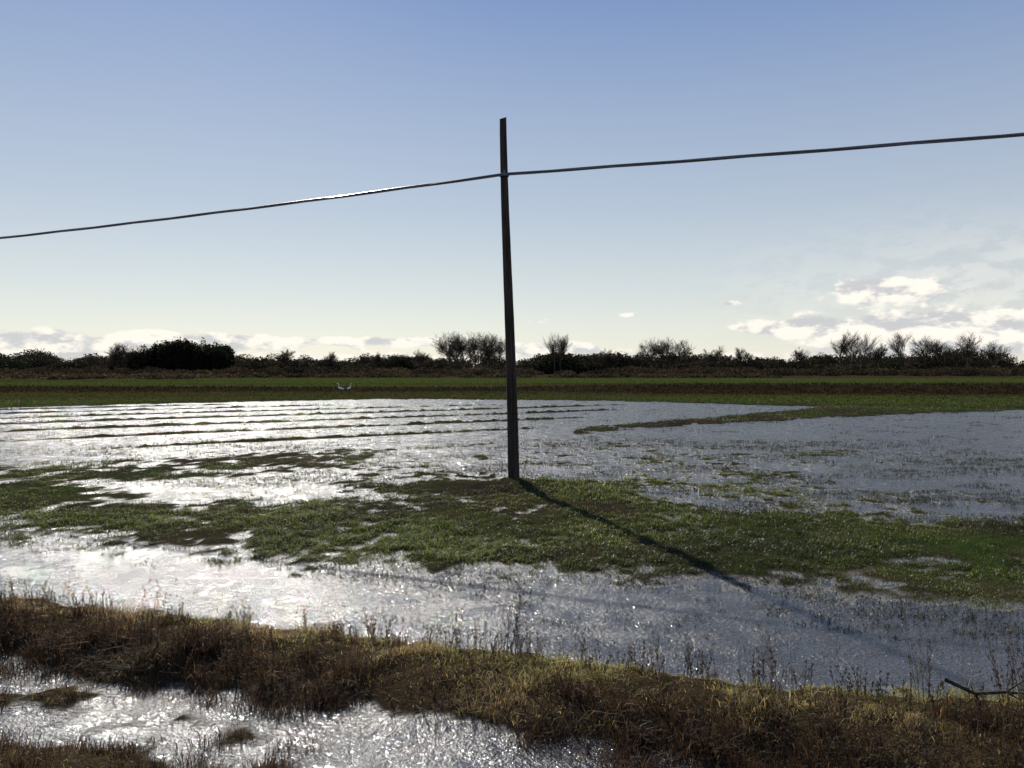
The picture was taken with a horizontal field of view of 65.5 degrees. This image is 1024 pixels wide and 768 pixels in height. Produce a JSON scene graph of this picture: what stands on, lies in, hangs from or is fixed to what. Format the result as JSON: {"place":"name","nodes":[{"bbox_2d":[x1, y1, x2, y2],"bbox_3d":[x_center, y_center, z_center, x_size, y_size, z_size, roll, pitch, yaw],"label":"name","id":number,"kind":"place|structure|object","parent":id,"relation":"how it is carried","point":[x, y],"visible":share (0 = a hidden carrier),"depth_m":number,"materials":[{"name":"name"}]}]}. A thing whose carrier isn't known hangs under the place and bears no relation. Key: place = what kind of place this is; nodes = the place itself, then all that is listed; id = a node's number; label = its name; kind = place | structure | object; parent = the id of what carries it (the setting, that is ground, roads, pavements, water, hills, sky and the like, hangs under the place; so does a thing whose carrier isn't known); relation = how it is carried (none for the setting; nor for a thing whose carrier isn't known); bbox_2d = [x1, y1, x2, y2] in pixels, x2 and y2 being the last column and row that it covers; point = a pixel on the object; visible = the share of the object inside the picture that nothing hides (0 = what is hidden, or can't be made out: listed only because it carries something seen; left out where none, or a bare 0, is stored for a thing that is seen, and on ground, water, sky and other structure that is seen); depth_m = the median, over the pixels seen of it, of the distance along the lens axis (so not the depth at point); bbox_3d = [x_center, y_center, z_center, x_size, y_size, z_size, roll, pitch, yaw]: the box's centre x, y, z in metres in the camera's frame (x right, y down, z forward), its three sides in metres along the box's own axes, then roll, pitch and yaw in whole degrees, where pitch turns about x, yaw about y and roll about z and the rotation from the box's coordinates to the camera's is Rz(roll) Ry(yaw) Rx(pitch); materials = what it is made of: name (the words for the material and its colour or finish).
{"place":"outdoors","nodes":[
{"label":"outdoors","id":0,"kind":"place"},
{"bbox_2d":[0,399,1023,767],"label":"flood water","id":1,"kind":"structure","parent":0,"point":[378,741],"depth_m":7.97,"materials":[{"name":"liquid"}]},
{"bbox_2d":[1,407,1023,658],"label":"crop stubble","id":2,"kind":"object","parent":1,"relation":"on","point":[557,579],"visible":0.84,"depth_m":7.91,"materials":[{"name":"plant"}]},
{"bbox_2d":[0,374,1023,767],"bbox_3d":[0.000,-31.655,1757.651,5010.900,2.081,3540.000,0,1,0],"label":"ground","id":3,"kind":"structure","parent":0,"point":[964,550],"depth_m":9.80,"materials":[{"name":"green plant"}]},
{"bbox_2d":[105,342,126,369],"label":"bare tree","id":4,"kind":"object","parent":3,"relation":"on","point":[114,354],"visible":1,"depth_m":280.12,"materials":[{"name":"brown plant"}]},
{"bbox_2d":[110,344,135,370],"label":"bare tree","id":5,"kind":"object","parent":3,"relation":"on","point":[124,358],"visible":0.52,"depth_m":284.61,"materials":[{"name":"brown plant"}]},
{"bbox_2d":[122,345,140,364],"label":"bare tree","id":6,"kind":"object","parent":3,"relation":"on","point":[133,352],"visible":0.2,"depth_m":284.61,"materials":[{"name":"brown plant"}]},
{"bbox_2d":[125,337,235,373],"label":"evergreen grove","id":7,"kind":"object","parent":3,"relation":"on","point":[179,355],"visible":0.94,"depth_m":275.00,"materials":[{"name":"green plant"}]},
{"bbox_2d":[275,349,296,366],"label":"bare tree","id":8,"kind":"object","parent":3,"relation":"on","point":[284,357],"visible":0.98,"depth_m":288.63,"materials":[{"name":"brown plant"}]},
{"bbox_2d":[321,351,338,372],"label":"bare tree","id":9,"kind":"object","parent":3,"relation":"on","point":[329,359],"visible":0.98,"depth_m":299.82,"materials":[{"name":"brown plant"}]},
{"bbox_2d":[371,353,384,369],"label":"bare tree","id":10,"kind":"object","parent":3,"relation":"on","point":[377,360],"visible":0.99,"depth_m":299.35,"materials":[{"name":"brown plant"}]},
{"bbox_2d":[0,372,782,379],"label":"reed bed","id":11,"kind":"object","parent":3,"relation":"on","point":[148,375],"visible":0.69,"depth_m":176.84,"materials":[{"name":"brown plant"}]},
{"bbox_2d":[413,350,433,369],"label":"bare tree","id":12,"kind":"object","parent":3,"relation":"on","point":[420,358],"visible":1,"depth_m":290.36,"materials":[{"name":"brown plant"}]},
{"bbox_2d":[430,333,459,367],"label":"bare tree","id":13,"kind":"object","parent":3,"relation":"on","point":[443,348],"visible":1,"depth_m":278.98,"materials":[{"name":"brown plant"}]},
{"bbox_2d":[447,337,474,368],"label":"bare tree","id":14,"kind":"object","parent":3,"relation":"on","point":[458,354],"visible":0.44,"depth_m":285.20,"materials":[{"name":"brown plant"}]},
{"bbox_2d":[447,331,482,368],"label":"bare tree","id":15,"kind":"object","parent":3,"relation":"on","point":[460,346],"visible":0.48,"depth_m":284.18,"materials":[{"name":"brown plant"}]},
{"bbox_2d":[458,333,488,366],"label":"bare tree","id":16,"kind":"object","parent":3,"relation":"on","point":[473,348],"visible":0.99,"depth_m":279.32,"materials":[{"name":"brown plant"}]},
{"bbox_2d":[471,334,502,367],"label":"bare tree","id":17,"kind":"object","parent":3,"relation":"on","point":[491,350],"visible":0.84,"depth_m":282.93,"materials":[{"name":"brown plant"}]},
{"bbox_2d":[477,336,497,366],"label":"bare tree","id":18,"kind":"object","parent":3,"relation":"on","point":[486,357],"visible":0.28,"depth_m":289.05,"materials":[{"name":"brown plant"}]},
{"bbox_2d":[488,335,505,369],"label":"bare tree","id":19,"kind":"object","parent":3,"relation":"on","point":[502,348],"visible":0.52,"depth_m":288.60,"materials":[{"name":"brown plant"}]},
{"bbox_2d":[499,117,519,478],"bbox_3d":[-0.044,-1.507,14.693,0.385,6.840,0.270,0,1,0],"label":"utility pole","id":20,"kind":"object","parent":3,"relation":"on","point":[512,435],"visible":0.98,"depth_m":14.66,"materials":[{"name":"brown wood"}]},
{"bbox_2d":[0,132,1023,238],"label":"overhead cable","id":21,"kind":"object","parent":20,"relation":"attached to","point":[631,165],"visible":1,"depth_m":14.02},
{"bbox_2d":[0,590,1023,767],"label":"dry bank grass","id":22,"kind":"structure","parent":3,"relation":"on","point":[601,665],"depth_m":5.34,"materials":[{"name":"brown plant"}]},
{"bbox_2d":[0,536,1023,767],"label":"dry weeds","id":23,"kind":"object","parent":3,"relation":"on","point":[373,639],"visible":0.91,"depth_m":5.34,"materials":[{"name":"brown plant"}]},
{"bbox_2d":[0,377,1023,407],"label":"field grass","id":24,"kind":"structure","parent":3,"relation":"on","point":[567,385],"depth_m":67.48,"materials":[{"name":"green plant"}]},
{"bbox_2d":[0,348,1023,373],"bbox_3d":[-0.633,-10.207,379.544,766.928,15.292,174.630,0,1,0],"label":"distant treeline","id":25,"kind":"object","parent":3,"relation":"on","point":[577,364],"visible":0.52,"depth_m":309.44,"materials":[{"name":"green plant"}]},
{"bbox_2d":[0,401,1023,647],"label":"emergent tufts","id":26,"kind":"object","parent":3,"relation":"on","point":[898,471],"visible":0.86,"depth_m":14.57,"materials":[{"name":"green plant"}]},
{"bbox_2d":[0,365,1023,376],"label":"scrub hedge","id":27,"kind":"object","parent":3,"relation":"on","point":[940,371],"visible":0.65,"depth_m":226.13,"materials":[{"name":"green plant"}]},
{"bbox_2d":[542,332,567,374],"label":"bare tree","id":28,"kind":"object","parent":3,"relation":"on","point":[553,350],"visible":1,"depth_m":280.24,"materials":[{"name":"brown plant"}]},
{"bbox_2d":[553,334,571,370],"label":"bare tree","id":29,"kind":"object","parent":3,"relation":"on","point":[562,353],"visible":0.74,"depth_m":283.00,"materials":[{"name":"brown plant"}]},
{"bbox_2d":[597,348,618,367],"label":"bare tree","id":30,"kind":"object","parent":3,"relation":"on","point":[612,358],"visible":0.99,"depth_m":299.90,"materials":[{"name":"brown plant"}]},
{"bbox_2d":[636,338,664,368],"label":"bare tree","id":31,"kind":"object","parent":3,"relation":"on","point":[652,348],"visible":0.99,"depth_m":278.78,"materials":[{"name":"brown plant"}]},
{"bbox_2d":[654,337,675,369],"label":"bare tree","id":32,"kind":"object","parent":3,"relation":"on","point":[666,351],"visible":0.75,"depth_m":282.13,"materials":[{"name":"brown plant"}]},
{"bbox_2d":[665,340,691,368],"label":"bare tree","id":33,"kind":"object","parent":3,"relation":"on","point":[674,354],"visible":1,"depth_m":279.42,"materials":[{"name":"brown plant"}]},
{"bbox_2d":[702,345,723,367],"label":"bare tree","id":34,"kind":"object","parent":3,"relation":"on","point":[714,358],"visible":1,"depth_m":299.17,"materials":[{"name":"brown plant"}]},
{"bbox_2d":[734,348,753,363],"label":"bare tree","id":35,"kind":"object","parent":3,"relation":"on","point":[740,357],"visible":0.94,"depth_m":309.22,"materials":[{"name":"brown plant"}]},
{"bbox_2d":[791,347,811,369],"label":"bare tree","id":36,"kind":"object","parent":3,"relation":"on","point":[800,356],"visible":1,"depth_m":298.61,"materials":[{"name":"brown plant"}]},
{"bbox_2d":[828,330,858,365],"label":"bare tree","id":37,"kind":"object","parent":3,"relation":"on","point":[842,347],"visible":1,"depth_m":289.21,"materials":[{"name":"brown plant"}]},
{"bbox_2d":[831,333,860,368],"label":"bare tree","id":38,"kind":"object","parent":3,"relation":"on","point":[850,359],"visible":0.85,"depth_m":291.41,"materials":[{"name":"brown plant"}]},
{"bbox_2d":[854,334,882,368],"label":"bare tree","id":39,"kind":"object","parent":3,"relation":"on","point":[866,349],"visible":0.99,"depth_m":292.76,"materials":[{"name":"brown plant"}]},
{"bbox_2d":[868,343,890,369],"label":"bare tree","id":40,"kind":"object","parent":3,"relation":"on","point":[878,352],"visible":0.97,"depth_m":298.55,"materials":[{"name":"brown plant"}]},
{"bbox_2d":[887,333,913,373],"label":"bare tree","id":41,"kind":"object","parent":3,"relation":"on","point":[902,344],"visible":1,"depth_m":300.40,"materials":[{"name":"brown plant"}]},
{"bbox_2d":[909,335,947,367],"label":"bare tree","id":42,"kind":"object","parent":3,"relation":"on","point":[928,350],"visible":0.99,"depth_m":298.50,"materials":[{"name":"brown plant"}]},
{"bbox_2d":[923,338,960,367],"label":"bare tree","id":43,"kind":"object","parent":3,"relation":"on","point":[946,354],"visible":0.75,"depth_m":299.42,"materials":[{"name":"brown plant"}]},
{"bbox_2d":[955,331,982,365],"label":"bare tree","id":44,"kind":"object","parent":3,"relation":"on","point":[967,353],"visible":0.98,"depth_m":296.20,"materials":[{"name":"brown plant"}]},
{"bbox_2d":[944,678,1023,706],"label":"fallen branch","id":45,"kind":"object","parent":3,"relation":"on","point":[955,684],"visible":0.92,"depth_m":4.77,"materials":[{"name":"brown wood"}]},
{"bbox_2d":[980,340,1013,367],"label":"bare tree","id":46,"kind":"object","parent":3,"relation":"on","point":[994,354],"visible":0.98,"depth_m":299.38,"materials":[{"name":"brown plant"}]},
{"bbox_2d":[0,0,1023,365],"label":"sky","id":47,"kind":"structure","parent":0,"point":[112,111],"materials":[{"name":"blue"}]}
]}

